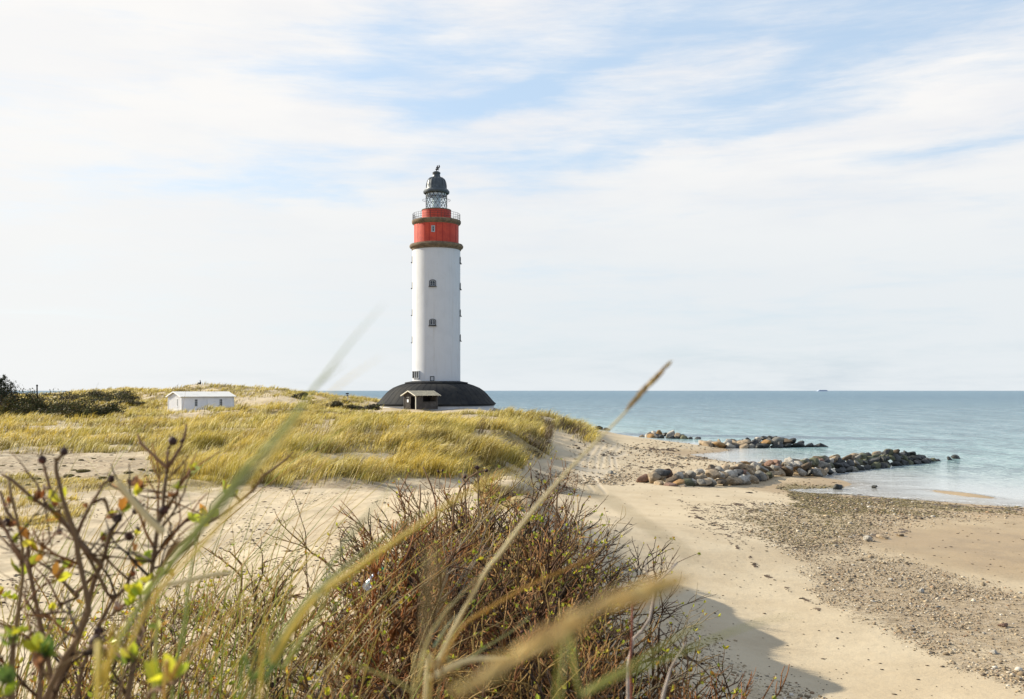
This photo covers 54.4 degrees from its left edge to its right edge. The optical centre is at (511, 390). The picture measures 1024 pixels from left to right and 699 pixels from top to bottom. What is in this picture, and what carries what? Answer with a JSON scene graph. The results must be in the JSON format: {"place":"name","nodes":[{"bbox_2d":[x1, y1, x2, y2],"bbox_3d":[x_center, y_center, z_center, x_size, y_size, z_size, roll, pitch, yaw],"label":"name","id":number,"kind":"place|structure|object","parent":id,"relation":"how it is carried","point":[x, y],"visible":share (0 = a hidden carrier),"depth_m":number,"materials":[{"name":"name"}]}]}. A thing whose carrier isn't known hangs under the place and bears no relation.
{"place":"outdoors","nodes":[
{"label":"outdoors","id":0,"kind":"place"},
{"bbox_2d":[0,384,1023,698],"bbox_3d":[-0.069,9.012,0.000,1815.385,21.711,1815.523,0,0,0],"label":"ground","id":1,"kind":"structure","parent":0,"point":[868,662],"depth_m":31.09,"materials":[{"name":"beige sand"}]},
{"bbox_2d":[0,378,10,404],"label":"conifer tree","id":2,"kind":"object","parent":1,"relation":"on","point":[1,388],"visible":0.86,"depth_m":118.86,"materials":[{"name":"green plant"}]},
{"bbox_2d":[0,396,34,416],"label":"shrub","id":3,"kind":"object","parent":1,"relation":"on","point":[4,407],"visible":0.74,"depth_m":115.39,"materials":[{"name":"green plant"}]},
{"bbox_2d":[9,401,57,415],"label":"shrub","id":4,"kind":"object","parent":1,"relation":"on","point":[19,408],"visible":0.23,"depth_m":116.09,"materials":[{"name":"green plant"}]},
{"bbox_2d":[21,393,48,411],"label":"shrub","id":5,"kind":"object","parent":1,"relation":"on","point":[40,403],"visible":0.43,"depth_m":119.30,"materials":[{"name":"green plant"}]},
{"bbox_2d":[16,387,62,408],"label":"shrub","id":6,"kind":"object","parent":1,"relation":"on","point":[33,392],"visible":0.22,"depth_m":121.90,"materials":[{"name":"green plant"}]},
{"bbox_2d":[3,584,111,698],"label":"rose bush","id":7,"kind":"object","parent":1,"relation":"on","point":[10,597],"visible":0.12,"depth_m":5.06,"materials":[{"name":"brown plant"}]},
{"bbox_2d":[0,453,136,698],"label":"rose bush","id":8,"kind":"object","parent":1,"relation":"on","point":[25,564],"visible":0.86,"depth_m":1.87,"materials":[{"name":"brown plant"}]},
{"bbox_2d":[2,619,141,698],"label":"rose bush","id":9,"kind":"object","parent":1,"relation":"on","point":[91,688],"visible":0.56,"depth_m":3.65,"materials":[{"name":"brown plant"}]},
{"bbox_2d":[57,398,96,417],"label":"shrub","id":10,"kind":"object","parent":1,"relation":"on","point":[87,411],"visible":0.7,"depth_m":116.70,"materials":[{"name":"green plant"}]},
{"bbox_2d":[0,445,174,698],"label":"rose bush","id":11,"kind":"object","parent":1,"relation":"on","point":[58,678],"visible":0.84,"depth_m":1.79,"materials":[{"name":"brown plant"}]},
{"bbox_2d":[0,587,180,698],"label":"rose bush","id":12,"kind":"object","parent":1,"relation":"on","point":[91,665],"visible":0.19,"depth_m":5.08,"materials":[{"name":"brown plant"}]},
{"bbox_2d":[65,396,118,417],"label":"shrub","id":13,"kind":"object","parent":1,"relation":"on","point":[109,408],"visible":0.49,"depth_m":118.72,"materials":[{"name":"green plant"}]},
{"bbox_2d":[31,601,171,696],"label":"rose bush","id":14,"kind":"object","parent":1,"relation":"on","point":[122,611],"visible":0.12,"depth_m":6.43,"materials":[{"name":"brown plant"}]},
{"bbox_2d":[95,612,132,698],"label":"marram shoot","id":15,"kind":"object","parent":1,"relation":"on","point":[100,674],"visible":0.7,"depth_m":0.70,"materials":[{"name":"yellow plant"}]},
{"bbox_2d":[0,572,230,698],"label":"rose bush","id":16,"kind":"object","parent":1,"relation":"on","point":[41,646],"visible":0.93,"depth_m":1.30,"materials":[{"name":"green plant"}]},
{"bbox_2d":[15,597,218,698],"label":"rose bush","id":17,"kind":"object","parent":1,"relation":"on","point":[18,666],"visible":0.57,"depth_m":4.03,"materials":[{"name":"brown plant"}]},
{"bbox_2d":[0,471,248,698],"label":"marram tuft","id":18,"kind":"object","parent":1,"relation":"on","point":[81,610],"visible":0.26,"depth_m":5.59,"materials":[{"name":"green plant"}]},
{"bbox_2d":[0,389,260,698],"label":"marram tuft","id":19,"kind":"object","parent":1,"relation":"on","point":[48,603],"visible":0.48,"depth_m":4.62,"materials":[{"name":"green plant"}]},
{"bbox_2d":[114,398,147,405],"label":"shrub","id":20,"kind":"object","parent":1,"relation":"on","point":[131,401],"visible":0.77,"depth_m":164.44,"materials":[{"name":"green plant"}]},
{"bbox_2d":[115,480,165,534],"bbox_3d":[-0.410,0.129,1.100,0.057,0.062,0.002,0,0,0],"label":"dry straw","id":21,"kind":"object","parent":1,"relation":"on","point":[150,520],"visible":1,"depth_m":1.10,"materials":[{"name":"beige plant"}]},
{"bbox_2d":[73,587,234,698],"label":"rose bush","id":22,"kind":"object","parent":1,"relation":"on","point":[192,663],"visible":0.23,"depth_m":5.50,"materials":[{"name":"brown plant"}]},
{"bbox_2d":[152,580,160,698],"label":"marram shoot","id":23,"kind":"object","parent":1,"relation":"on","point":[155,657],"visible":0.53,"depth_m":1.30,"materials":[{"name":"green plant"}]},
{"bbox_2d":[90,585,250,645],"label":"rose bush","id":24,"kind":"object","parent":1,"relation":"on","point":[108,624],"visible":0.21,"depth_m":8.43,"materials":[{"name":"brown plant"}]},
{"bbox_2d":[72,423,293,698],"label":"rose bush","id":25,"kind":"object","parent":1,"relation":"on","point":[136,482],"visible":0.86,"depth_m":1.85,"materials":[{"name":"brown plant"}]},
{"bbox_2d":[0,431,371,698],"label":"marram tuft","id":26,"kind":"object","parent":1,"relation":"on","point":[214,658],"visible":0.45,"depth_m":4.89,"materials":[{"name":"green plant"}]},
{"bbox_2d":[171,505,204,698],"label":"marram shoot","id":27,"kind":"object","parent":1,"relation":"on","point":[182,631],"visible":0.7,"depth_m":1.20,"materials":[{"name":"green plant"}]},
{"bbox_2d":[165,391,235,411],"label":"white shed","id":28,"kind":"structure","parent":1,"relation":"on","point":[190,400],"depth_m":152.45,"materials":[{"name":"paint"}]},
{"bbox_2d":[163,603,238,698],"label":"marram shoot","id":29,"kind":"object","parent":1,"relation":"on","point":[171,676],"visible":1,"depth_m":1.00,"materials":[{"name":"green plant"}]},
{"bbox_2d":[158,570,231,588],"bbox_3d":[-0.319,0.190,1.000,0.075,0.020,0.001,0,0,0],"label":"dry straw","id":30,"kind":"object","parent":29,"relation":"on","point":[195,578],"visible":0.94,"depth_m":1.00,"materials":[{"name":"beige plant"}]},
{"bbox_2d":[138,576,267,660],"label":"rose bush","id":31,"kind":"object","parent":1,"relation":"on","point":[204,581],"visible":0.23,"depth_m":7.33,"materials":[{"name":"brown plant"}]},
{"bbox_2d":[0,407,422,698],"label":"marram tuft","id":32,"kind":"object","parent":1,"relation":"on","point":[90,684],"visible":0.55,"depth_m":3.96,"materials":[{"name":"green plant"}]},
{"bbox_2d":[127,562,321,696],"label":"rose bush","id":33,"kind":"object","parent":1,"relation":"on","point":[216,640],"visible":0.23,"depth_m":6.45,"materials":[{"name":"brown plant"}]},
{"bbox_2d":[135,656,320,698],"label":"rose bush","id":34,"kind":"object","parent":1,"relation":"on","point":[289,684],"visible":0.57,"depth_m":4.12,"materials":[{"name":"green plant"}]},
{"bbox_2d":[103,441,368,698],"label":"marram tuft","id":35,"kind":"object","parent":1,"relation":"on","point":[175,618],"visible":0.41,"depth_m":5.82,"materials":[{"name":"green plant"}]},
{"bbox_2d":[94,306,381,698],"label":"marram shoot","id":36,"kind":"object","parent":1,"relation":"on","point":[186,542],"visible":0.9,"depth_m":0.60,"materials":[{"name":"green plant"}]},
{"bbox_2d":[105,357,380,698],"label":"marram shoot","id":37,"kind":"object","parent":1,"relation":"on","point":[199,547],"visible":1,"depth_m":0.60,"materials":[{"name":"green plant"}]},
{"bbox_2d":[127,363,344,632],"bbox_3d":[-0.179,0.081,0.613,0.010,0.189,0.295,0,0,-42],"label":"marram shoot","id":38,"kind":"object","parent":37,"relation":"attached to","point":[218,508],"visible":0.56,"depth_m":0.61,"materials":[{"name":"green plant"}]},
{"bbox_2d":[217,406,308,518],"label":"marram shoot","id":39,"kind":"object","parent":38,"relation":"attached to","point":[251,473],"visible":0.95,"depth_m":0.60,"materials":[{"name":"green plant"}]},
{"bbox_2d":[142,601,359,698],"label":"marram tuft","id":40,"kind":"object","parent":1,"relation":"on","point":[256,662],"visible":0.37,"depth_m":4.95,"materials":[{"name":"green plant"}]},
{"bbox_2d":[238,654,269,698],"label":"marram shoot","id":41,"kind":"object","parent":1,"relation":"on","point":[266,662],"visible":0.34,"depth_m":0.90,"materials":[{"name":"green plant"}]},
{"bbox_2d":[126,604,404,698],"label":"rose bush","id":42,"kind":"object","parent":1,"relation":"on","point":[298,663],"visible":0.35,"depth_m":5.12,"materials":[{"name":"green plant"}]},
{"bbox_2d":[100,386,444,698],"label":"marram tuft","id":43,"kind":"object","parent":1,"relation":"on","point":[199,674],"visible":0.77,"depth_m":4.19,"materials":[{"name":"green plant"}]},
{"bbox_2d":[252,624,299,698],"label":"marram shoot","id":44,"kind":"object","parent":1,"relation":"on","point":[270,669],"visible":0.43,"depth_m":0.80,"materials":[{"name":"green plant"}]},
{"bbox_2d":[140,541,412,676],"bbox_3d":[-1.570,1.551,7.260,2.303,1.040,1.344,0,0,0],"label":"rose bush","id":45,"kind":"object","parent":1,"relation":"on","point":[280,604],"visible":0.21,"depth_m":7.03,"materials":[{"name":"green plant"}]},
{"bbox_2d":[223,551,367,634],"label":"rose bush","id":46,"kind":"object","parent":1,"relation":"on","point":[295,599],"visible":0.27,"depth_m":8.72,"materials":[{"name":"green plant"}]},
{"bbox_2d":[266,578,334,698],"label":"marram shoot","id":47,"kind":"object","parent":1,"relation":"on","point":[289,657],"visible":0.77,"depth_m":1.10,"materials":[{"name":"green plant"}]},
{"bbox_2d":[0,382,603,532],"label":"marram grass","id":48,"kind":"structure","parent":1,"relation":"on","point":[232,465],"depth_m":61.62,"materials":[{"name":"plant"}]},
{"bbox_2d":[73,446,541,698],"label":"marram tuft","id":49,"kind":"object","parent":1,"relation":"on","point":[271,635],"visible":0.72,"depth_m":4.95,"materials":[{"name":"green plant"}]},
{"bbox_2d":[116,435,552,698],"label":"marram tuft","id":50,"kind":"object","parent":1,"relation":"on","point":[237,662],"visible":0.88,"depth_m":3.85,"materials":[{"name":"green plant"}]},
{"bbox_2d":[249,505,429,698],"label":"marram shoot","id":51,"kind":"object","parent":1,"relation":"on","point":[312,594],"visible":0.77,"depth_m":0.80,"materials":[{"name":"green plant"}]},
{"bbox_2d":[278,589,411,698],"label":"marram tuft","id":52,"kind":"object","parent":1,"relation":"on","point":[327,655],"visible":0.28,"depth_m":6.18,"materials":[{"name":"green plant"}]},
{"bbox_2d":[307,667,389,698],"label":"rose bush","id":53,"kind":"object","parent":1,"relation":"on","point":[328,689],"visible":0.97,"depth_m":4.01,"materials":[{"name":"green plant"}]},
{"bbox_2d":[202,472,507,698],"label":"marram tuft","id":54,"kind":"object","parent":1,"relation":"on","point":[318,604],"visible":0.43,"depth_m":6.01,"materials":[{"name":"green plant"}]},
{"bbox_2d":[290,641,430,698],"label":"marram shoot","id":55,"kind":"object","parent":1,"relation":"on","point":[390,677],"visible":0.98,"depth_m":0.80,"materials":[{"name":"green plant"}]},
{"bbox_2d":[316,468,407,600],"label":"marram shoot","id":56,"kind":"object","parent":1,"relation":"on","point":[341,547],"visible":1,"depth_m":0.60,"materials":[{"name":"green plant"}]},
{"bbox_2d":[262,529,507,698],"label":"marram tuft","id":57,"kind":"object","parent":1,"relation":"on","point":[358,635],"visible":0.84,"depth_m":4.14,"materials":[{"name":"green plant"}]},
{"bbox_2d":[258,464,521,698],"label":"marram shoot","id":58,"kind":"object","parent":1,"relation":"on","point":[312,602],"visible":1,"depth_m":0.67,"materials":[{"name":"yellow plant"}]},
{"bbox_2d":[292,465,489,651],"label":"rose bush","id":59,"kind":"object","parent":1,"relation":"on","point":[477,467],"visible":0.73,"depth_m":9.19,"materials":[{"name":"brown plant"}]},
{"bbox_2d":[339,643,448,698],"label":"marram tuft","id":60,"kind":"object","parent":1,"relation":"on","point":[372,677],"visible":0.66,"depth_m":4.60,"materials":[{"name":"green plant"}]},
{"bbox_2d":[202,515,592,698],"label":"rose bush","id":61,"kind":"object","parent":1,"relation":"on","point":[333,641],"visible":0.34,"depth_m":6.01,"materials":[{"name":"brown plant"}]},
{"bbox_2d":[289,593,506,698],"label":"marram tuft","id":62,"kind":"object","parent":1,"relation":"on","point":[376,652],"visible":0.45,"depth_m":5.44,"materials":[{"name":"green plant"}]},
{"bbox_2d":[400,390,440,409],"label":"ticket hut","id":63,"kind":"object","parent":1,"relation":"on","point":[418,399],"visible":1,"depth_m":158.25,"materials":[{"name":"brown wood"}]},
{"bbox_2d":[264,496,577,610],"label":"rose bush","id":64,"kind":"object","parent":1,"relation":"on","point":[356,553],"visible":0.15,"depth_m":10.12,"materials":[{"name":"brown plant"}]},
{"bbox_2d":[349,538,516,698],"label":"marram tuft","id":65,"kind":"object","parent":1,"relation":"on","point":[419,645],"visible":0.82,"depth_m":4.07,"materials":[{"name":"green plant"}]},
{"bbox_2d":[273,638,594,698],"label":"rose bush","id":66,"kind":"object","parent":1,"relation":"on","point":[444,695],"visible":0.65,"depth_m":4.25,"materials":[{"name":"brown plant"}]},
{"bbox_2d":[377,165,495,410],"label":"lighthouse","id":67,"kind":"object","parent":1,"relation":"on","point":[436,246],"visible":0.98,"depth_m":168.35,"materials":[{"name":"white paint"}]},
{"bbox_2d":[417,466,462,630],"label":"rose bush","id":68,"kind":"object","parent":1,"relation":"on","point":[460,554],"visible":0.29,"depth_m":9.79,"materials":[{"name":"brown plant"}]},
{"bbox_2d":[331,457,551,676],"bbox_3d":[-0.565,1.227,7.029,1.488,1.602,1.163,0,0,-42],"label":"marram tuft","id":69,"kind":"object","parent":1,"relation":"on","point":[396,564],"visible":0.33,"depth_m":6.84,"materials":[{"name":"green plant"}]},
{"bbox_2d":[411,573,481,698],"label":"marram shoot","id":70,"kind":"object","parent":1,"relation":"on","point":[435,626],"visible":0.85,"depth_m":1.00,"materials":[{"name":"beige plant"}]},
{"bbox_2d":[294,563,602,698],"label":"rose bush","id":71,"kind":"object","parent":1,"relation":"on","point":[515,678],"visible":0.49,"depth_m":5.19,"materials":[{"name":"brown plant"}]},
{"bbox_2d":[314,478,610,654],"bbox_3d":[-0.741,1.486,8.275,2.377,1.491,2.441,0,0,-29],"label":"rose bush","id":72,"kind":"object","parent":1,"relation":"on","point":[493,575],"visible":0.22,"depth_m":8.10,"materials":[{"name":"brown plant"}]},
{"bbox_2d":[438,570,486,698],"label":"marram shoot","id":73,"kind":"object","parent":1,"relation":"on","point":[462,614],"visible":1,"depth_m":0.90,"materials":[{"name":"green plant"}]},
{"bbox_2d":[430,656,507,679],"bbox_3d":[-0.043,0.279,1.000,0.081,0.026,0.001,0,0,0],"label":"dry straw","id":74,"kind":"object","parent":1,"relation":"on","point":[459,663],"visible":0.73,"depth_m":1.00,"materials":[{"name":"beige plant"}]},
{"bbox_2d":[333,469,634,650],"bbox_3d":[-0.458,1.465,8.492,2.699,1.700,2.370,0,0,31],"label":"rose bush","id":75,"kind":"object","parent":1,"relation":"on","point":[504,564],"visible":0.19,"depth_m":8.31,"materials":[{"name":"brown plant"}]},
{"bbox_2d":[437,615,530,698],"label":"marram shoot","id":76,"kind":"object","parent":1,"relation":"on","point":[479,651],"visible":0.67,"depth_m":1.20,"materials":[{"name":"brown plant"}]},
{"bbox_2d":[369,448,636,590],"bbox_3d":[-0.154,1.483,10.676,2.512,1.735,2.763,0,0,44],"label":"rose bush","id":77,"kind":"object","parent":1,"relation":"on","point":[495,525],"visible":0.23,"depth_m":10.63,"materials":[{"name":"brown plant"}]},
{"bbox_2d":[341,487,667,698],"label":"rose bush","id":78,"kind":"object","parent":1,"relation":"on","point":[452,558],"visible":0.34,"depth_m":5.84,"materials":[{"name":"brown plant"}]},
{"bbox_2d":[0,432,1023,697],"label":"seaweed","id":79,"kind":"object","parent":1,"relation":"on","point":[824,496],"visible":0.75,"depth_m":49.40,"materials":[{"name":"brown plant"}]},
{"bbox_2d":[430,557,595,693],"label":"marram shoot","id":80,"kind":"object","parent":1,"relation":"on","point":[464,624],"visible":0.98,"depth_m":0.95,"materials":[{"name":"green plant"}]},
{"bbox_2d":[415,459,613,600],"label":"rose bush","id":81,"kind":"object","parent":1,"relation":"on","point":[529,510],"visible":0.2,"depth_m":10.21,"materials":[{"name":"brown plant"}]},
{"bbox_2d":[283,578,776,698],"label":"rose bush","id":82,"kind":"object","parent":1,"relation":"on","point":[479,664],"visible":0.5,"depth_m":5.23,"materials":[{"name":"brown plant"}]},
{"bbox_2d":[431,628,636,698],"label":"marram shoot","id":83,"kind":"object","parent":1,"relation":"on","point":[443,676],"visible":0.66,"depth_m":0.90,"materials":[{"name":"green plant"}]},
{"bbox_2d":[423,360,672,698],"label":"seed stalk","id":84,"kind":"object","parent":1,"relation":"on","point":[646,386],"visible":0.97,"depth_m":1.10,"materials":[{"name":"beige plant"}]},
{"bbox_2d":[530,483,567,586],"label":"rose bush","id":85,"kind":"object","parent":1,"relation":"on","point":[536,518],"visible":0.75,"depth_m":8.20,"materials":[{"name":"brown plant"}]},
{"bbox_2d":[420,547,697,698],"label":"seed stalk","id":86,"kind":"object","parent":1,"relation":"on","point":[658,587],"visible":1,"depth_m":0.31,"materials":[{"name":"beige plant"}]},
{"bbox_2d":[405,496,713,669],"bbox_3d":[0.216,1.719,8.204,2.564,1.663,1.835,0,0,-30],"label":"rose bush","id":87,"kind":"object","parent":1,"relation":"on","point":[537,554],"visible":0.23,"depth_m":8.35,"materials":[{"name":"brown plant"}]},
{"bbox_2d":[440,469,715,654],"bbox_3d":[0.285,1.708,9.014,2.652,1.858,2.334,0,0,-42],"label":"rose bush","id":88,"kind":"object","parent":1,"relation":"on","point":[640,576],"visible":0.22,"depth_m":9.18,"materials":[{"name":"brown plant"}]},
{"bbox_2d":[526,661,632,698],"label":"rose bush","id":89,"kind":"object","parent":1,"relation":"on","point":[537,696],"visible":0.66,"depth_m":3.94,"materials":[{"name":"brown plant"}]},
{"bbox_2d":[436,511,725,698],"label":"rose bush","id":90,"kind":"object","parent":1,"relation":"on","point":[701,680],"visible":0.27,"depth_m":7.63,"materials":[{"name":"brown plant"}]},
{"bbox_2d":[477,641,693,698],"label":"rose bush","id":91,"kind":"object","parent":1,"relation":"on","point":[620,693],"visible":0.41,"depth_m":5.24,"materials":[{"name":"brown plant"}]},
{"bbox_2d":[384,552,789,698],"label":"rose bush","id":92,"kind":"object","parent":1,"relation":"on","point":[664,672],"visible":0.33,"depth_m":6.25,"materials":[{"name":"brown plant"}]},
{"bbox_2d":[446,515,745,698],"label":"rose bush","id":93,"kind":"object","parent":1,"relation":"on","point":[542,595],"visible":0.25,"depth_m":6.33,"materials":[{"name":"brown plant"}]},
{"bbox_2d":[432,598,801,698],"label":"rose bush","id":94,"kind":"object","parent":1,"relation":"on","point":[539,677],"visible":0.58,"depth_m":5.23,"materials":[{"name":"brown plant"}]},
{"bbox_2d":[553,623,702,698],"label":"marram shoot","id":95,"kind":"object","parent":1,"relation":"on","point":[606,678],"visible":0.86,"depth_m":0.55,"materials":[{"name":"green plant"}]},
{"bbox_2d":[629,606,632,698],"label":"bare twig","id":96,"kind":"object","parent":1,"relation":"on","point":[630,675],"visible":0.82,"depth_m":2.20,"materials":[{"name":"brown plant"}]},
{"bbox_2d":[545,609,719,698],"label":"marram tuft","id":97,"kind":"object","parent":1,"relation":"on","point":[594,655],"visible":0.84,"depth_m":4.05,"materials":[{"name":"green plant"}]},
{"bbox_2d":[585,486,699,564],"bbox_3d":[0.047,0.049,0.360,0.042,0.028,0.001,0,0,0],"label":"dry straw","id":98,"kind":"object","parent":1,"relation":"on","point":[631,514],"visible":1,"depth_m":0.36,"materials":[{"name":"beige plant"}]},
{"bbox_2d":[626,559,677,698],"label":"bare twig","id":99,"kind":"object","parent":1,"relation":"on","point":[633,642],"visible":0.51,"depth_m":2.30,"materials":[{"name":"brown wood"}]},
{"bbox_2d":[661,643,685,698],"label":"bare twig","id":100,"kind":"object","parent":1,"relation":"on","point":[667,678],"visible":0.96,"depth_m":2.00,"materials":[{"name":"grey wood"}]},
{"bbox_2d":[560,615,797,698],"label":"marram shoot","id":101,"kind":"object","parent":1,"relation":"on","point":[601,685],"visible":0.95,"depth_m":0.50,"materials":[{"name":"green plant"}]},
{"bbox_2d":[657,627,720,698],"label":"bare twig","id":102,"kind":"object","parent":1,"relation":"on","point":[675,645],"visible":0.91,"depth_m":6.50,"materials":[{"name":"brown wood"}]},
{"bbox_2d":[705,469,720,479],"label":"boulder","id":103,"kind":"object","parent":1,"relation":"on","point":[714,474],"visible":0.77,"depth_m":69.73,"materials":[{"name":"beige stone"}]},
{"bbox_2d":[516,439,1023,698],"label":"pebbles","id":104,"kind":"object","parent":1,"relation":"on","point":[938,607],"visible":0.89,"depth_m":33.42,"materials":[{"name":"grey gravel"}]},
{"bbox_2d":[0,0,1023,390],"label":"sky","id":105,"kind":"structure","parent":0,"point":[744,195],"materials":[{"name":"white"}]},
{"bbox_2d":[8,391,1023,506],"bbox_3d":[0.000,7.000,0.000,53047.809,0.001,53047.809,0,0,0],"label":"sea","id":106,"kind":"structure","parent":0,"point":[980,434],"depth_m":198.91,"materials":[{"name":"liquid"}]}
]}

